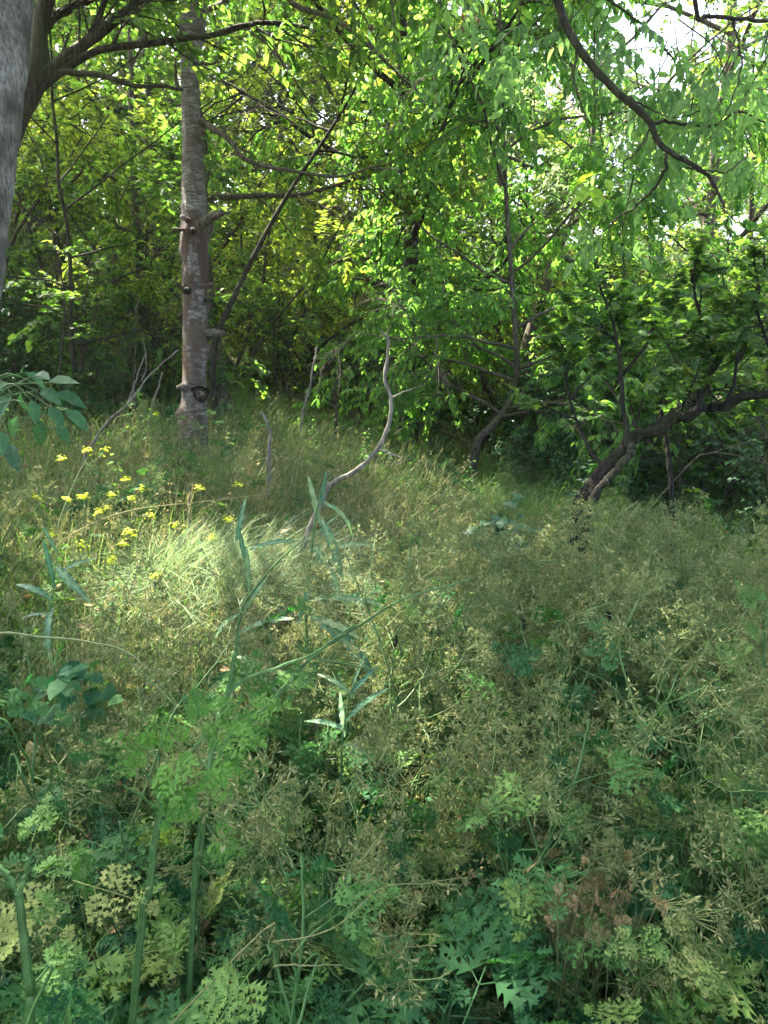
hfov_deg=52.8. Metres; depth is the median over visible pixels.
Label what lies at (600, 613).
seeding hemlock
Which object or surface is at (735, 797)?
seeding hemlock
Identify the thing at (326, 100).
woodland tree
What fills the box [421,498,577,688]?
seeding hemlock
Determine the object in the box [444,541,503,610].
seeding hemlock
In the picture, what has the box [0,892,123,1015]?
hemlock plant
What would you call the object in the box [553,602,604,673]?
seeding hemlock
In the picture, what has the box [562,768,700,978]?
seeding hemlock
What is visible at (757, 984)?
seeding hemlock
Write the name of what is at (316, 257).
brown tree
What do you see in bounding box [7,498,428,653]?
grass tussock
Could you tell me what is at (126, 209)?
shrub
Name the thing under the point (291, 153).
shrub
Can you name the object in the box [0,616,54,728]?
nettle
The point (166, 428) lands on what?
seeding hemlock
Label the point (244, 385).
nettle
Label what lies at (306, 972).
hemlock plant
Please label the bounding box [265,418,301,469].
seeding hemlock
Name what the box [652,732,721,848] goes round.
hemlock plant
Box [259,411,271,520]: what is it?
dead branch
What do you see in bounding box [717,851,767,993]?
seeding hemlock
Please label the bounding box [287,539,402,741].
seeding hemlock
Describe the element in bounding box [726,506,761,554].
nettle
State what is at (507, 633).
hemlock plant
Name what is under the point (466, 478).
nettle
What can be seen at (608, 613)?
black pod stalk
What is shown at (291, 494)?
nettle
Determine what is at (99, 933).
hemlock plant
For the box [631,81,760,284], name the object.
woodland tree
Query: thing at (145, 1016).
hemlock plant
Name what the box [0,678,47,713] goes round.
hemlock plant
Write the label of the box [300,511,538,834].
seeding hemlock
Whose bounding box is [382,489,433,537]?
nettle
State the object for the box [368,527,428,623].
hemlock plant
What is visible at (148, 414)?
seeding hemlock
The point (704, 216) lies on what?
willow tree
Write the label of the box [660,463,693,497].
seeding hemlock
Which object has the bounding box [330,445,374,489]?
nettle
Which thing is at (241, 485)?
mustard plant
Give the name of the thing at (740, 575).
seeding hemlock
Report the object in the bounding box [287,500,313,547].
nettle
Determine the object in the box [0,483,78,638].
seeding hemlock
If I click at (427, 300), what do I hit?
drooping tree
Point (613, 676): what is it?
hemlock plant
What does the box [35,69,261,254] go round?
shrub
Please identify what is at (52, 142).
woodland tree
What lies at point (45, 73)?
dark tree
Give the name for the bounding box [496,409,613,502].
shrub
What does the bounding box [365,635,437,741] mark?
seeding hemlock
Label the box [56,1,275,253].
woodland tree
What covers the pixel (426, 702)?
hemlock plant
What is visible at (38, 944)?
seeding hemlock
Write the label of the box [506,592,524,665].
black pod stalk
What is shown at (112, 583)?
mustard plant
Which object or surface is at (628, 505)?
seeding hemlock
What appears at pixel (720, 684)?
hemlock plant
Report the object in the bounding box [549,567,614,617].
seeding hemlock
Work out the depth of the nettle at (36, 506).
4.47 m
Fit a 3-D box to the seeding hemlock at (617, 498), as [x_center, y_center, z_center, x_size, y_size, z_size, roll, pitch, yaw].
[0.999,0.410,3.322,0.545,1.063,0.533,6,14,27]
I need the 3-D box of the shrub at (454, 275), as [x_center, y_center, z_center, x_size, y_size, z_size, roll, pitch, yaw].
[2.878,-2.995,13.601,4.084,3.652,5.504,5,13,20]
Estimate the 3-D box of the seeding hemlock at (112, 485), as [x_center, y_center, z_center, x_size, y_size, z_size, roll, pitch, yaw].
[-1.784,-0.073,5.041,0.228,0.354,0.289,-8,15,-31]
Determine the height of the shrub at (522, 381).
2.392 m
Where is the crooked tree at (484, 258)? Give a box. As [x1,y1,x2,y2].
[367,201,650,453]
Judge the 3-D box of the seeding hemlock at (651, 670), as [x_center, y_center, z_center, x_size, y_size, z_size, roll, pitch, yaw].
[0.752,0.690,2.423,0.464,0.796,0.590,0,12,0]
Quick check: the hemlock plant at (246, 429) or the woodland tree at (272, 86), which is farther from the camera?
the woodland tree at (272, 86)
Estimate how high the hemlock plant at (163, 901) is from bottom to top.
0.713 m
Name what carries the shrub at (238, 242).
on the ground at (154, 333)
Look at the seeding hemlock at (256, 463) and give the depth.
5.66 m
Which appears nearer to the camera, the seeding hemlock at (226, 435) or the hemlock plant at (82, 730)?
the hemlock plant at (82, 730)
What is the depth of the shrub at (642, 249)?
28.50 m
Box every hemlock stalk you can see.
[0,795,89,1023]
[109,687,267,1023]
[166,693,291,1021]
[180,516,472,1003]
[703,580,767,933]
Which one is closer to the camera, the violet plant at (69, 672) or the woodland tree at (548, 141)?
the violet plant at (69, 672)
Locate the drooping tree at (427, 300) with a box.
[251,0,767,516]
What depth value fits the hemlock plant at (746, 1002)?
1.29 m
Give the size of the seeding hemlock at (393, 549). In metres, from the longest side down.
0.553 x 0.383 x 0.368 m
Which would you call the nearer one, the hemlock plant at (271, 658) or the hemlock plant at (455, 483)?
the hemlock plant at (271, 658)
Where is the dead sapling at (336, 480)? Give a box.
[291,326,424,570]
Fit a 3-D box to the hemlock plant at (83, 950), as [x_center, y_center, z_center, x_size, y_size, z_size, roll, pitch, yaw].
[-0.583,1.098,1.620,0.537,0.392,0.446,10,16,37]
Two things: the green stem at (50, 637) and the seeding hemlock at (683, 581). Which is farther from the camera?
the seeding hemlock at (683, 581)
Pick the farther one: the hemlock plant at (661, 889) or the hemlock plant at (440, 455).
the hemlock plant at (440, 455)
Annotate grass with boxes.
[0,212,767,1015]
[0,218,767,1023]
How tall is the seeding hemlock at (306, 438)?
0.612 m
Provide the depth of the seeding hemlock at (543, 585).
2.66 m
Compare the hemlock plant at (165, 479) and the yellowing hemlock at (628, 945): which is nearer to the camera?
the yellowing hemlock at (628, 945)
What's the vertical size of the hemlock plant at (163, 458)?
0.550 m
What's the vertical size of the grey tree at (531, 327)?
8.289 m
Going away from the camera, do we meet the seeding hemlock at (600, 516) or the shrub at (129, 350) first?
the seeding hemlock at (600, 516)
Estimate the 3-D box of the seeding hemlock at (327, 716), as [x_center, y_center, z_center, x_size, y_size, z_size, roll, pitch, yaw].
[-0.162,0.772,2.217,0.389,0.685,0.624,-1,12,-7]
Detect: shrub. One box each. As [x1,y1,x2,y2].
[0,230,139,423]
[0,277,64,403]
[3,123,179,331]
[6,98,129,286]
[8,0,218,242]
[11,90,125,240]
[16,73,357,323]
[16,96,80,232]
[20,155,373,391]
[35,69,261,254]
[52,25,335,271]
[79,291,223,417]
[83,7,363,273]
[97,100,422,341]
[116,166,437,394]
[177,49,486,344]
[209,101,334,245]
[216,204,448,407]
[224,260,431,415]
[240,288,445,428]
[253,221,471,386]
[288,261,518,414]
[295,173,488,297]
[331,322,476,443]
[357,244,536,393]
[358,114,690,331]
[385,278,546,434]
[420,311,624,475]
[425,227,600,403]
[429,269,634,449]
[433,219,569,344]
[447,246,608,431]
[452,203,767,474]
[490,292,761,493]
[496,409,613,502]
[534,195,715,295]
[539,231,764,427]
[550,335,767,530]
[558,292,767,524]
[564,275,767,465]
[576,204,766,423]
[579,285,767,536]
[629,201,763,326]
[636,238,767,498]
[687,219,767,446]
[723,429,767,566]
[748,403,767,551]
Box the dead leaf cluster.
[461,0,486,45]
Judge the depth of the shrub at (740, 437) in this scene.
6.42 m
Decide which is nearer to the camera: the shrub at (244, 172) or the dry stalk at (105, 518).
the dry stalk at (105, 518)
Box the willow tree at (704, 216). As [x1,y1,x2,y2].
[483,0,767,432]
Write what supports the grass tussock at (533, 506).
on the ground at (154, 333)
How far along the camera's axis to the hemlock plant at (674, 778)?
2.09 m
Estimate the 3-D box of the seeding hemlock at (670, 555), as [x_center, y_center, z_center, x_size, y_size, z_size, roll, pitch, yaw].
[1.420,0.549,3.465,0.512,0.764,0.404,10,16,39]
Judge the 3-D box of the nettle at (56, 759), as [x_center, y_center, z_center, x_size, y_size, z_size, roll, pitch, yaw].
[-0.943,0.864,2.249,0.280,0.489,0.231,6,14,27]
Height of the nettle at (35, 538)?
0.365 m
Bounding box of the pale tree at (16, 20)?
[0,0,34,668]
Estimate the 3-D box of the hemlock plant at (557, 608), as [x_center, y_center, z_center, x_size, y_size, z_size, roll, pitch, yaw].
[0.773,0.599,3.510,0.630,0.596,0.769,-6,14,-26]
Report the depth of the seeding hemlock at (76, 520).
4.00 m
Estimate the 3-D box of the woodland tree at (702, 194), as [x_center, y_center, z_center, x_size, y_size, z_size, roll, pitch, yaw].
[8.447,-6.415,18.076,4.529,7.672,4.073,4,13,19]
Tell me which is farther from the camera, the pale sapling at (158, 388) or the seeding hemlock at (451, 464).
the pale sapling at (158, 388)
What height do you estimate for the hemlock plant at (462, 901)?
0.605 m
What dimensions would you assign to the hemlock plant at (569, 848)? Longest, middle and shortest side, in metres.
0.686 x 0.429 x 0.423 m
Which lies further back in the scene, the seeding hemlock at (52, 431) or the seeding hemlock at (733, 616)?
the seeding hemlock at (52, 431)
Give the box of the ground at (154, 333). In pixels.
[0,217,766,903]
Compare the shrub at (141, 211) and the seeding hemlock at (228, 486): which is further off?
the shrub at (141, 211)
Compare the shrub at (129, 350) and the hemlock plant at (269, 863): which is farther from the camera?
the shrub at (129, 350)
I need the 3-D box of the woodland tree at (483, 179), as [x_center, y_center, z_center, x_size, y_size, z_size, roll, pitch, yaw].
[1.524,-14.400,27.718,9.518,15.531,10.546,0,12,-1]
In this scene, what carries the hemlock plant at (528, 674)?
on the ground at (154, 333)
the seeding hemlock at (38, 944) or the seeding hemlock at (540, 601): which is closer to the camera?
the seeding hemlock at (38, 944)
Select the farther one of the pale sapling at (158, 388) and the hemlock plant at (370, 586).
the pale sapling at (158, 388)
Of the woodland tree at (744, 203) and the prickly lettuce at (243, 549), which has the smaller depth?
the prickly lettuce at (243, 549)
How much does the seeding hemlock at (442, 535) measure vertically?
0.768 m
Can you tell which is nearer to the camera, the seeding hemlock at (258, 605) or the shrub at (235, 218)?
the seeding hemlock at (258, 605)
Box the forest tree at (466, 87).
[153,0,641,459]
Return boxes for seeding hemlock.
[0,464,69,670]
[0,470,68,553]
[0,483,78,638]
[0,525,84,650]
[0,532,28,621]
[0,580,130,791]
[0,610,277,987]
[0,717,149,896]
[0,772,90,944]
[0,820,86,913]
[0,828,134,1023]
[1,702,258,937]
[12,543,169,760]
[26,415,70,471]
[26,460,76,529]
[50,510,103,601]
[50,604,151,726]
[56,592,200,751]
[79,421,106,453]
[79,461,168,578]
[93,435,123,480]
[96,616,227,744]
[99,472,119,520]
[103,438,138,482]
[105,485,154,538]
[109,399,164,483]
[118,724,324,984]
[133,398,165,463]
[134,418,167,463]
[138,865,317,1023]
[156,477,199,516]
[160,417,203,486]
[160,678,505,1023]
[168,420,206,468]
[169,547,392,861]
[170,459,231,542]
[180,443,224,504]
[190,426,258,519]
[191,445,254,536]
[196,605,297,773]
[211,776,466,1023]
[215,427,236,463]
[218,478,259,531]
[229,430,264,470]
[233,637,360,774]
[241,449,275,488]
[258,625,414,866]
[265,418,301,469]
[266,427,304,492]
[267,671,401,859]
[269,499,305,537]
[272,463,306,497]
[275,443,326,511]
[281,482,326,534]
[286,611,368,695]
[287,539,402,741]
[296,652,454,801]
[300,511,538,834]
[303,420,336,472]
[314,702,503,1013]
[324,485,355,522]
[328,424,376,497]
[329,505,385,558]
[332,799,538,1023]
[333,442,367,479]
[336,610,415,709]
[339,540,398,597]
[341,487,475,674]
[343,514,395,582]
[354,597,464,730]
[358,488,400,550]
[360,577,435,660]
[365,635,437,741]
[367,634,525,802]
[369,668,485,844]
[371,569,527,754]
[372,551,434,623]
[384,548,465,649]
[390,548,448,624]
[392,492,435,530]
[396,657,526,768]
[398,523,489,625]
[401,529,531,703]
[402,517,482,657]
[404,570,622,836]
[407,524,458,582]
[407,659,518,827]
[408,741,568,932]
[412,676,590,928]
[414,745,565,857]
[418,764,547,940]
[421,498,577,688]
[422,568,547,757]
[424,692,663,994]
[425,454,461,501]
[425,497,469,544]
[429,545,486,596]
[429,698,647,1020]
[435,538,512,603]
[438,487,475,536]
[439,491,502,577]
[439,526,483,564]
[440,523,565,672]
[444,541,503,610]
[448,549,593,746]
[453,736,636,1023]
[457,549,505,578]
[458,551,546,707]
[461,574,616,780]
[472,546,767,976]
[477,654,577,767]
[482,485,503,508]
[490,599,584,728]
[491,472,523,508]
[503,502,630,674]
[504,564,673,764]
[504,594,581,653]
[505,514,673,755]
[506,566,575,653]
[506,620,552,657]
[510,507,556,567]
[511,567,560,635]
[512,521,706,755]
[517,690,648,856]
[518,564,570,626]
[520,826,767,1014]
[522,581,680,720]
[528,598,654,773]
[533,569,644,723]
[534,630,615,757]
[542,497,693,666]
[545,576,590,628]
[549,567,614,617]
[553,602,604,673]
[555,494,597,522]
[557,485,688,625]
[557,555,658,633]
[559,618,724,782]
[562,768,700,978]
[564,503,616,552]
[573,492,696,662]
[576,559,613,586]
[580,526,640,570]
[589,610,755,834]
[594,571,767,868]
[594,634,767,1022]
[598,884,767,1023]
[599,516,766,690]
[601,640,767,965]
[603,557,760,800]
[604,499,767,769]
[605,500,636,543]
[610,510,741,668]
[611,499,637,526]
[612,495,641,517]
[619,496,767,648]
[620,524,687,575]
[621,655,764,813]
[623,614,767,759]
[626,499,719,665]
[631,678,730,804]
[633,662,741,792]
[634,585,756,779]
[646,857,767,942]
[650,552,748,628]
[651,504,682,553]
[651,572,767,863]
[654,741,767,1023]
[658,486,687,528]
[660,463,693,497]
[662,559,767,737]
[668,545,767,696]
[674,489,709,551]
[674,590,767,870]
[676,553,751,659]
[676,678,758,814]
[676,756,767,921]
[680,557,741,617]
[685,563,734,610]
[687,601,767,806]
[698,610,758,658]
[700,511,767,569]
[706,725,763,777]
[709,573,767,699]
[711,562,767,610]
[716,679,767,806]
[717,580,766,675]
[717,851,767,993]
[718,473,745,520]
[720,749,767,929]
[722,601,767,684]
[722,700,767,868]
[724,652,767,762]
[727,527,767,674]
[728,572,767,670]
[729,488,757,528]
[730,546,766,588]
[733,603,767,722]
[738,856,767,964]
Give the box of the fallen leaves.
[0,438,761,1023]
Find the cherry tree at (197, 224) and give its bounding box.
[103,0,682,465]
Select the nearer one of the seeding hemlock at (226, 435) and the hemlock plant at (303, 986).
the hemlock plant at (303, 986)
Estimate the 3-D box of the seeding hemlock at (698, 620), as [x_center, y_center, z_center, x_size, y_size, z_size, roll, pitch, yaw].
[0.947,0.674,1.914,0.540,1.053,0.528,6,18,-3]
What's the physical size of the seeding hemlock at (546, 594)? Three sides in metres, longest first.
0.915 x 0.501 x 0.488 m
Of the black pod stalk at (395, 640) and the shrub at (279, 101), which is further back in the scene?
the shrub at (279, 101)
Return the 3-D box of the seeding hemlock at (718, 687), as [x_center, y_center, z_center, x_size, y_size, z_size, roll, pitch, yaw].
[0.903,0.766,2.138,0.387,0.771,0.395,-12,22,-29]
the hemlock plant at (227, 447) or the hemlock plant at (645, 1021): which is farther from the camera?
the hemlock plant at (227, 447)
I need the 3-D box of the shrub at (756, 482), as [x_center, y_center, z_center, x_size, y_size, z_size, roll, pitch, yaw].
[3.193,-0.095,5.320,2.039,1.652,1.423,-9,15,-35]
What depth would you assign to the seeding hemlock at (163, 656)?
2.47 m
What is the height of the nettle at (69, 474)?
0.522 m
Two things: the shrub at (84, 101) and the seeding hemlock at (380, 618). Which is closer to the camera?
the seeding hemlock at (380, 618)
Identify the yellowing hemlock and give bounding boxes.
[0,862,159,1023]
[605,910,742,1023]
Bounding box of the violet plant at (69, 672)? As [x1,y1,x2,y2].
[18,642,123,880]
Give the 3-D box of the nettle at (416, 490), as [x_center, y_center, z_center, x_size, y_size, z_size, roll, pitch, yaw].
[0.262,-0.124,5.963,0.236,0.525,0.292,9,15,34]
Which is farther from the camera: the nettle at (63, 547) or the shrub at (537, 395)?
the shrub at (537, 395)
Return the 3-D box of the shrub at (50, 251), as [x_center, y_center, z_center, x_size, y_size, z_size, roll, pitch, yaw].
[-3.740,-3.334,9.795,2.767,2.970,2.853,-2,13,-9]
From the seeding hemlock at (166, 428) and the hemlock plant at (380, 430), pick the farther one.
the hemlock plant at (380, 430)
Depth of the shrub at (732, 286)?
10.83 m
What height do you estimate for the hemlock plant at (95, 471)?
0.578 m
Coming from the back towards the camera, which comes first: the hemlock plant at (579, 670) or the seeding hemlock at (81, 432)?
the seeding hemlock at (81, 432)
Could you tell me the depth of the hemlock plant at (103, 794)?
1.97 m
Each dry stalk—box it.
[2,494,265,626]
[171,882,435,1023]
[188,486,190,549]
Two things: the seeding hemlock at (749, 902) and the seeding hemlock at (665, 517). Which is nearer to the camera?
the seeding hemlock at (749, 902)
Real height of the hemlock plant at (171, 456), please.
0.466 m
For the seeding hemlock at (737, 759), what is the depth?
1.98 m
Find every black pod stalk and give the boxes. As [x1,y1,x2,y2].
[391,635,398,759]
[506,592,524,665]
[519,613,526,644]
[527,595,538,728]
[604,608,611,729]
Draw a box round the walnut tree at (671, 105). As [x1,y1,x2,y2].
[406,0,767,279]
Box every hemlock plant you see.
[0,515,56,640]
[0,634,35,710]
[0,670,43,791]
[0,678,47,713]
[0,687,209,989]
[0,712,150,856]
[0,723,24,806]
[0,734,42,857]
[0,809,69,915]
[0,817,312,1023]
[0,829,102,988]
[0,832,195,977]
[0,834,26,962]
[0,845,83,1023]
[0,876,124,1023]
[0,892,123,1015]
[0,906,158,1022]
[0,996,116,1023]
[1,803,246,1016]
[1,810,56,957]
[3,733,216,984]
[11,690,152,821]
[11,956,108,1023]
[18,764,124,883]
[28,400,83,442]
[37,991,186,1023]
[43,987,207,1023]
[49,463,141,547]
[51,479,180,550]
[53,368,114,421]
[56,373,91,426]
[62,398,111,438]
[77,657,307,889]
[82,711,218,905]
[87,737,217,832]
[90,961,296,1023]
[93,710,206,853]
[95,861,379,1023]
[107,946,220,1023]
[114,391,178,447]
[114,840,315,1021]
[115,389,161,433]
[122,467,188,547]
[133,826,429,1023]
[136,892,471,1023]
[137,714,399,879]
[137,1007,202,1023]
[138,668,446,1015]
[145,439,244,506]
[146,451,205,484]
[152,443,217,491]
[152,799,342,973]
[154,855,234,978]
[157,403,194,462]
[160,448,231,514]
[161,594,414,892]
[167,852,400,1023]
[168,763,518,992]
[171,656,356,846]
[184,438,257,525]
[186,634,424,854]
[191,708,292,782]
[194,703,397,936]
[195,399,247,470]
[203,1002,244,1023]
[209,399,257,427]
[214,423,286,465]
[222,941,335,1023]
[245,473,307,539]
[247,933,397,1023]
[253,819,548,1023]
[262,911,460,1023]
[282,785,568,985]
[286,684,406,846]
[287,460,354,523]
[296,904,547,1023]
[303,629,467,740]
[307,810,408,919]
[332,814,617,1023]
[334,578,477,666]
[346,675,534,807]
[346,749,466,883]
[355,425,388,474]
[358,433,400,459]
[359,874,627,1023]
[362,578,431,696]
[363,556,418,644]
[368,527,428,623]
[369,644,449,709]
[370,456,390,484]
[375,576,556,799]
[377,891,569,1023]
[382,646,465,765]
[391,768,631,1002]
[396,539,439,574]
[404,586,484,680]
[408,745,481,842]
[410,458,475,499]
[411,719,690,1023]
[413,480,451,524]
[417,436,475,486]
[417,881,538,1014]
[427,605,673,861]
[438,467,479,507]
[442,449,463,475]
[443,599,515,658]
[443,636,680,898]
[446,898,766,1023]
[453,799,676,1023]
[457,606,512,683]
[462,510,534,550]
[467,492,501,515]
[477,566,560,625]
[478,682,548,759]
[479,576,625,659]
[483,837,632,1007]
[491,673,669,845]
[491,831,767,1023]
[500,610,575,689]
[514,1006,542,1023]
[518,723,648,895]
[535,729,699,919]
[538,482,573,506]
[540,899,767,1023]
[546,638,629,730]
[547,872,767,1023]
[554,594,684,683]
[560,976,708,1023]
[568,688,635,782]
[571,694,767,931]
[577,610,668,666]
[580,617,752,792]
[581,775,767,1023]
[582,761,689,862]
[583,915,698,1023]
[583,997,725,1023]
[591,647,714,830]
[592,674,765,810]
[593,861,767,990]
[601,481,637,526]
[602,856,730,1020]
[609,784,767,1020]
[639,617,750,758]
[639,946,767,1023]
[640,908,767,1023]
[646,493,737,541]
[648,563,752,672]
[650,664,767,900]
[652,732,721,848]
[661,750,763,887]
[675,858,767,1005]
[681,461,728,501]
[711,907,767,1023]
[734,990,767,1016]
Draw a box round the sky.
[53,0,767,243]
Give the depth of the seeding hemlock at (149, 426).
6.02 m
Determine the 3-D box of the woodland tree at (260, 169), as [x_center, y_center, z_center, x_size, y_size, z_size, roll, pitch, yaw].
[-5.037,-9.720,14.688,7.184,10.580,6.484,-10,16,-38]
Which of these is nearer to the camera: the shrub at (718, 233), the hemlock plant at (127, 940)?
the hemlock plant at (127, 940)
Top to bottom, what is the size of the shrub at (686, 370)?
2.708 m
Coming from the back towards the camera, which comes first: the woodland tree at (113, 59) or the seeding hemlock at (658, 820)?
the woodland tree at (113, 59)
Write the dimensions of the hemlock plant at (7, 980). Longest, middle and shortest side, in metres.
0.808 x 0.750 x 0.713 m
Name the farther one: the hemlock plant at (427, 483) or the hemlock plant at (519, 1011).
the hemlock plant at (427, 483)
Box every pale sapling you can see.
[133,294,138,413]
[144,372,162,447]
[297,346,316,448]
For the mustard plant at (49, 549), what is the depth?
3.42 m
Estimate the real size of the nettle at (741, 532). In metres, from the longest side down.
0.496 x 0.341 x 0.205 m
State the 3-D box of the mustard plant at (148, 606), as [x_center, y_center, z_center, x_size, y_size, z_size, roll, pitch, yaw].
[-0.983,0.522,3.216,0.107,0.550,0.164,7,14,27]
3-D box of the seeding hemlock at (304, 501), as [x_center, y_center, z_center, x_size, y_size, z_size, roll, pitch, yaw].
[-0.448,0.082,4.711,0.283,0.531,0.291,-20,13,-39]
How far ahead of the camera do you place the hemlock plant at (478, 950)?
1.33 m
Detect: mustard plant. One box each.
[30,492,63,626]
[57,447,109,574]
[63,493,102,617]
[74,529,135,618]
[85,555,129,657]
[99,505,140,563]
[108,476,145,587]
[128,512,179,605]
[132,572,160,672]
[146,411,158,497]
[191,484,208,549]
[201,517,233,593]
[209,480,242,551]
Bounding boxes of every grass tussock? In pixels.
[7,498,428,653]
[444,459,765,666]
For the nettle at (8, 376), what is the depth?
7.89 m
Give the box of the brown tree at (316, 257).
[156,0,472,420]
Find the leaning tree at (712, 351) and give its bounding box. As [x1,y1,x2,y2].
[507,220,767,571]
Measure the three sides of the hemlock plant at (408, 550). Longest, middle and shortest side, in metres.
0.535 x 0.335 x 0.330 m
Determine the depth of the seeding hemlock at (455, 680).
2.43 m
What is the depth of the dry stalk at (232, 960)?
1.10 m
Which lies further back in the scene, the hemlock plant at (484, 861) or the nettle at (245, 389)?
the nettle at (245, 389)
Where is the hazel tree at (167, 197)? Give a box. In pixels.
[0,0,388,431]
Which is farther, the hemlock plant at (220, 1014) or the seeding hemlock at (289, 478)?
the seeding hemlock at (289, 478)
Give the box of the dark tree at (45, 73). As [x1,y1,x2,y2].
[17,0,355,154]
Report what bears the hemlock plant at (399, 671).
on the ground at (154, 333)
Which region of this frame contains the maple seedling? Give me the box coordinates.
[451,493,545,603]
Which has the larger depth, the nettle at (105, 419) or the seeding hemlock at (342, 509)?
the nettle at (105, 419)
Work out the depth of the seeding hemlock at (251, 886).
1.49 m
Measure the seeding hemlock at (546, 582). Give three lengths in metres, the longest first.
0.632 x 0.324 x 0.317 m
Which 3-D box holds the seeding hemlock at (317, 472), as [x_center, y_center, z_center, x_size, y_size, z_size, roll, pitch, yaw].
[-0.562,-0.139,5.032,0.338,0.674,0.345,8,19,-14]
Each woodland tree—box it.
[9,0,180,246]
[11,2,166,232]
[13,0,272,325]
[17,7,162,206]
[23,8,127,172]
[26,79,126,176]
[33,0,283,280]
[36,11,168,140]
[36,39,168,181]
[44,1,349,283]
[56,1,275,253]
[65,10,317,256]
[91,0,388,280]
[150,0,493,371]
[207,4,367,258]
[208,0,503,392]
[222,8,344,216]
[223,0,522,333]
[289,0,561,366]
[292,0,577,409]
[295,12,420,267]
[318,1,533,275]
[352,0,678,431]
[368,0,636,395]
[422,16,582,252]
[457,74,619,316]
[490,107,623,314]
[527,85,675,290]
[530,82,673,346]
[631,0,767,424]
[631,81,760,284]
[651,56,767,360]
[663,49,766,284]
[674,142,744,293]
[715,165,767,294]
[724,148,767,255]
[724,156,767,293]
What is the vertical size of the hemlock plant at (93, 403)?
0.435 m
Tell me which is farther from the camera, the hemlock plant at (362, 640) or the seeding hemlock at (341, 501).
the seeding hemlock at (341, 501)
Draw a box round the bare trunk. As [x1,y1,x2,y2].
[658,409,675,582]
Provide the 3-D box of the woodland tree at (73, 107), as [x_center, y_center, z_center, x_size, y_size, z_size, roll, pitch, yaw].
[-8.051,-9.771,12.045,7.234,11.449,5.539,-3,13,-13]
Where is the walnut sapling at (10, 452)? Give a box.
[0,370,88,471]
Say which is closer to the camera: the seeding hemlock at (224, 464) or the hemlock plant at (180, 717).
the hemlock plant at (180, 717)
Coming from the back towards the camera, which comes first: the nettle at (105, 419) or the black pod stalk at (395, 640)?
the nettle at (105, 419)
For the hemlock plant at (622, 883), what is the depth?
1.71 m
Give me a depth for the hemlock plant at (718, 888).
1.56 m
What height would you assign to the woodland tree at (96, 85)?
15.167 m
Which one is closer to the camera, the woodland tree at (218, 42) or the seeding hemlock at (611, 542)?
the seeding hemlock at (611, 542)
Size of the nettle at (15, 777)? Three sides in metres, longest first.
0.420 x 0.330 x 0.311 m
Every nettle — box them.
[0,366,18,393]
[0,586,56,669]
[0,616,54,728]
[0,727,93,839]
[0,732,111,826]
[3,403,51,471]
[16,519,57,577]
[23,589,73,650]
[27,485,80,553]
[37,503,73,538]
[43,531,92,619]
[50,435,84,470]
[67,461,99,527]
[77,642,164,730]
[96,405,123,432]
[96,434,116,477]
[106,417,142,474]
[106,440,155,543]
[122,405,156,444]
[147,419,164,448]
[184,487,225,550]
[208,475,238,540]
[219,506,292,545]
[221,433,254,475]
[229,354,257,402]
[231,356,255,409]
[234,395,257,443]
[237,428,272,470]
[240,397,261,421]
[252,437,289,477]
[257,426,283,450]
[265,753,330,855]
[272,485,304,514]
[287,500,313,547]
[294,410,318,470]
[307,506,349,539]
[310,423,367,484]
[324,445,351,512]
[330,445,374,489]
[340,423,370,474]
[353,478,382,509]
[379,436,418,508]
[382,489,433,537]
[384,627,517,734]
[400,467,423,512]
[431,460,473,512]
[483,449,513,496]
[519,470,557,543]
[521,456,554,509]
[559,460,589,499]
[614,485,664,539]
[641,487,666,521]
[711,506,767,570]
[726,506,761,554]
[730,505,763,555]
[733,480,767,533]
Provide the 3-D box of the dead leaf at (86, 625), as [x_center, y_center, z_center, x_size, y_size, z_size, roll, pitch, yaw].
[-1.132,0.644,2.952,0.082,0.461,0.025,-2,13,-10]
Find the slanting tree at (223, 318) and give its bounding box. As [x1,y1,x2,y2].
[179,0,492,437]
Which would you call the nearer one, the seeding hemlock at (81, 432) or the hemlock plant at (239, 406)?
the seeding hemlock at (81, 432)
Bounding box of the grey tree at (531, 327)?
[375,0,767,455]
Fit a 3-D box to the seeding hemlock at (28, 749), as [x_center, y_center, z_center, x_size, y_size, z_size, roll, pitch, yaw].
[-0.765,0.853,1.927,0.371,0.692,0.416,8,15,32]
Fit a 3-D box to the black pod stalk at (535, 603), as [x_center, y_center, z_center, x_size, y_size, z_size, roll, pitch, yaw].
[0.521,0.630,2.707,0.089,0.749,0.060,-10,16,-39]
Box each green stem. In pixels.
[0,632,180,711]
[46,457,87,589]
[74,659,180,982]
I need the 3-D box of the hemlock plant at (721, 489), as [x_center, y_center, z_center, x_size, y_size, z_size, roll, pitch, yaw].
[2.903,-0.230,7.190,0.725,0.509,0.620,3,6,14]
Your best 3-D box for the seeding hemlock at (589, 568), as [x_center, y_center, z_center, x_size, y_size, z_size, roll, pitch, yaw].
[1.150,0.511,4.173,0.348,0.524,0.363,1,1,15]
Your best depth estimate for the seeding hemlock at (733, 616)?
2.22 m
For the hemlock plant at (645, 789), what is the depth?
2.23 m
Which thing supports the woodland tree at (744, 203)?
on the ground at (154, 333)
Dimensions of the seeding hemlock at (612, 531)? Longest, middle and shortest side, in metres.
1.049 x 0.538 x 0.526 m
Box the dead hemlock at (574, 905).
[519,846,668,1023]
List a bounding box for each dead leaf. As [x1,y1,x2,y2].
[76,623,94,656]
[279,527,292,573]
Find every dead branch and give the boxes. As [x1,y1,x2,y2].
[72,334,177,498]
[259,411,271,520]
[324,372,341,455]
[631,437,767,531]
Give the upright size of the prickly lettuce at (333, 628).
1.119 m
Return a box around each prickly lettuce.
[16,525,97,795]
[212,498,303,777]
[298,471,383,714]
[304,654,387,867]
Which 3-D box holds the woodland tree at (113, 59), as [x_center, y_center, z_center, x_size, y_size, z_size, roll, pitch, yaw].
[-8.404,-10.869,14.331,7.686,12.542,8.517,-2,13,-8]

